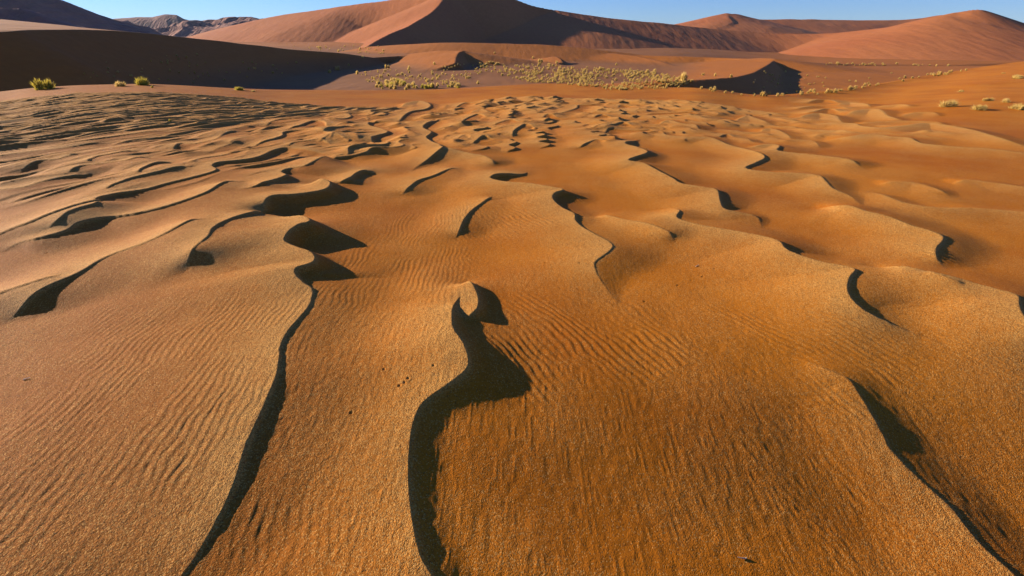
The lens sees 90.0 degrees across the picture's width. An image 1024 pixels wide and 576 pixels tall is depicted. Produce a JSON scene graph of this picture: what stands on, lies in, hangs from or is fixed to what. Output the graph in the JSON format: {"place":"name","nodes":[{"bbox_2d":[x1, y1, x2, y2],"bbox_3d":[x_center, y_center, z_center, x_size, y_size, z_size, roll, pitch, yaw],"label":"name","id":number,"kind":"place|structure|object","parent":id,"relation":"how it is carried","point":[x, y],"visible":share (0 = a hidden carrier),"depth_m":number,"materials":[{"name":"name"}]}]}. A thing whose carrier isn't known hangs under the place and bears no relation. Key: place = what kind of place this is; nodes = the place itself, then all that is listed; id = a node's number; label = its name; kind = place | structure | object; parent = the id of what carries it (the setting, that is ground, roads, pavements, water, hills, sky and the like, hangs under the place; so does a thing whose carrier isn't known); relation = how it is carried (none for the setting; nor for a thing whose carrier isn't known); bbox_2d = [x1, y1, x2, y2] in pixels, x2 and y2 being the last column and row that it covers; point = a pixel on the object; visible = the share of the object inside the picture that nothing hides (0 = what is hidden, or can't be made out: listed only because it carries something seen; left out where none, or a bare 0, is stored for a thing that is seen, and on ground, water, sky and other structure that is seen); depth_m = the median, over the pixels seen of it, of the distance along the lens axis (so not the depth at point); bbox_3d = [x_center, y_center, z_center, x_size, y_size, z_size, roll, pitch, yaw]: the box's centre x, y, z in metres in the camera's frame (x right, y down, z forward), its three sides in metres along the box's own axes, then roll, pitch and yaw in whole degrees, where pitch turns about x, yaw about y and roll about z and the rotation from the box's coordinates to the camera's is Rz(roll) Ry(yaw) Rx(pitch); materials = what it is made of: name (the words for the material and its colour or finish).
{"place":"outdoors","nodes":[
{"label":"outdoors","id":0,"kind":"place"},
{"bbox_2d":[0,0,163,34],"bbox_3d":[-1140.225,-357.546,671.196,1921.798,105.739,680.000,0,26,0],"label":"shaded mountain","id":1,"kind":"structure","parent":0,"point":[59,12],"depth_m":725.45,"materials":[{"name":"brown sand"}]},
{"bbox_2d":[114,14,186,28],"bbox_3d":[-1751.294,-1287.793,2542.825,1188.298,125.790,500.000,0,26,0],"label":"mountain","id":2,"kind":"structure","parent":0,"point":[165,20],"depth_m":2423.43,"materials":[{"name":"stone"}]},
{"bbox_2d":[122,17,263,36],"bbox_3d":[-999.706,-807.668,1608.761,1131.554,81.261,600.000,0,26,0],"label":"rocky hills","id":3,"kind":"structure","parent":0,"point":[187,28],"depth_m":1506.55,"materials":[{"name":"stone"}]},
{"bbox_2d":[0,19,1022,94],"bbox_3d":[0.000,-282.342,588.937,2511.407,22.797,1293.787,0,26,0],"label":"desert plain","id":4,"kind":"structure","parent":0,"point":[61,55],"depth_m":119.24,"materials":[{"name":"orange sand"}]},
{"bbox_2d":[83,45,966,94],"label":"tufts","id":5,"kind":"object","parent":4,"relation":"on","point":[663,78],"visible":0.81,"depth_m":120.53,"materials":[{"name":"plant"}]},
{"bbox_2d":[680,72,687,81],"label":"grass tuft","id":6,"kind":"object","parent":4,"relation":"on","point":[683,77],"visible":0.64,"depth_m":82.38,"materials":[{"name":"plant"}]},
{"bbox_2d":[0,61,1023,575],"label":"sand ground","id":7,"kind":"structure","parent":0,"point":[496,331],"depth_m":3.06,"materials":[{"name":"orange sand"}]},
{"bbox_2d":[28,78,56,89],"bbox_3d":[-18.749,-8.157,20.441,0.726,0.536,0.988,21,33,36],"label":"grass clump","id":8,"kind":"object","parent":7,"relation":"on","point":[45,84],"visible":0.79,"depth_m":20.39,"materials":[{"name":"green plant"}]},
{"bbox_2d":[114,81,127,86],"bbox_3d":[-15.456,-8.072,20.204,0.530,0.280,0.435,8,27,16],"label":"grass clump","id":9,"kind":"object","parent":7,"relation":"on","point":[118,83],"visible":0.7,"depth_m":20.18,"materials":[{"name":"plant"}]},
{"bbox_2d":[134,76,149,84],"bbox_3d":[-14.932,-8.355,20.654,0.718,0.409,0.626,-8,27,-16],"label":"grass clump","id":10,"kind":"object","parent":7,"relation":"on","point":[141,81],"visible":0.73,"depth_m":20.61,"materials":[{"name":"green plant"}]},
{"bbox_2d":[938,99,961,106],"bbox_3d":[12.160,-5.134,14.210,0.603,0.257,0.496,14,29,26],"label":"grass clump","id":11,"kind":"object","parent":7,"relation":"on","point":[953,103],"visible":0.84,"depth_m":14.17,"materials":[{"name":"plant"}]},
{"bbox_2d":[970,104,989,110],"bbox_3d":[12.289,-4.741,13.437,0.508,0.180,0.453,0,26,0],"label":"grass clump","id":12,"kind":"object","parent":7,"relation":"on","point":[980,107],"visible":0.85,"depth_m":13.41,"materials":[{"name":"plant"}]},
{"bbox_2d":[982,97,995,100],"bbox_3d":[13.872,-5.499,14.903,0.383,0.146,0.248,17,31,31],"label":"grass clump","id":13,"kind":"object","parent":7,"relation":"on","point":[987,99],"visible":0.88,"depth_m":14.88,"materials":[{"name":"plant"}]},
{"bbox_2d":[1000,98,1011,102],"bbox_3d":[13.834,-5.247,14.311,0.343,0.151,0.376,-1,26,-2],"label":"grass clump","id":14,"kind":"object","parent":7,"relation":"on","point":[1006,100],"visible":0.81,"depth_m":14.29,"materials":[{"name":"plant"}]},
{"bbox_2d":[1008,103,1023,109],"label":"grass clump","id":15,"kind":"object","parent":7,"relation":"on","point":[1019,107],"visible":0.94,"depth_m":13.30,"materials":[{"name":"plant"}]},
{"bbox_2d":[1012,75,1023,78],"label":"grass clump","id":16,"kind":"object","parent":7,"relation":"on","point":[1017,77],"visible":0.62,"depth_m":23.61,"materials":[{"name":"plant"}]},
{"bbox_2d":[63,0,1023,24],"label":"sky","id":17,"kind":"structure","parent":0,"point":[673,12],"materials":[{"name":"blue"}]},
{"bbox_2d":[186,0,1023,60],"bbox_3d":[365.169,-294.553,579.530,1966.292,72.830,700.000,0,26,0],"label":"great dune","id":18,"kind":"structure","parent":0,"point":[977,35],"depth_m":522.99,"materials":[{"name":"orange sand"}]},
{"bbox_2d":[674,13,939,33],"bbox_3d":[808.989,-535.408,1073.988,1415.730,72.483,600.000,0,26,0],"label":"distant dune","id":19,"kind":"structure","parent":0,"point":[732,22],"depth_m":1024.01,"materials":[{"name":"orange sand"}]}
]}

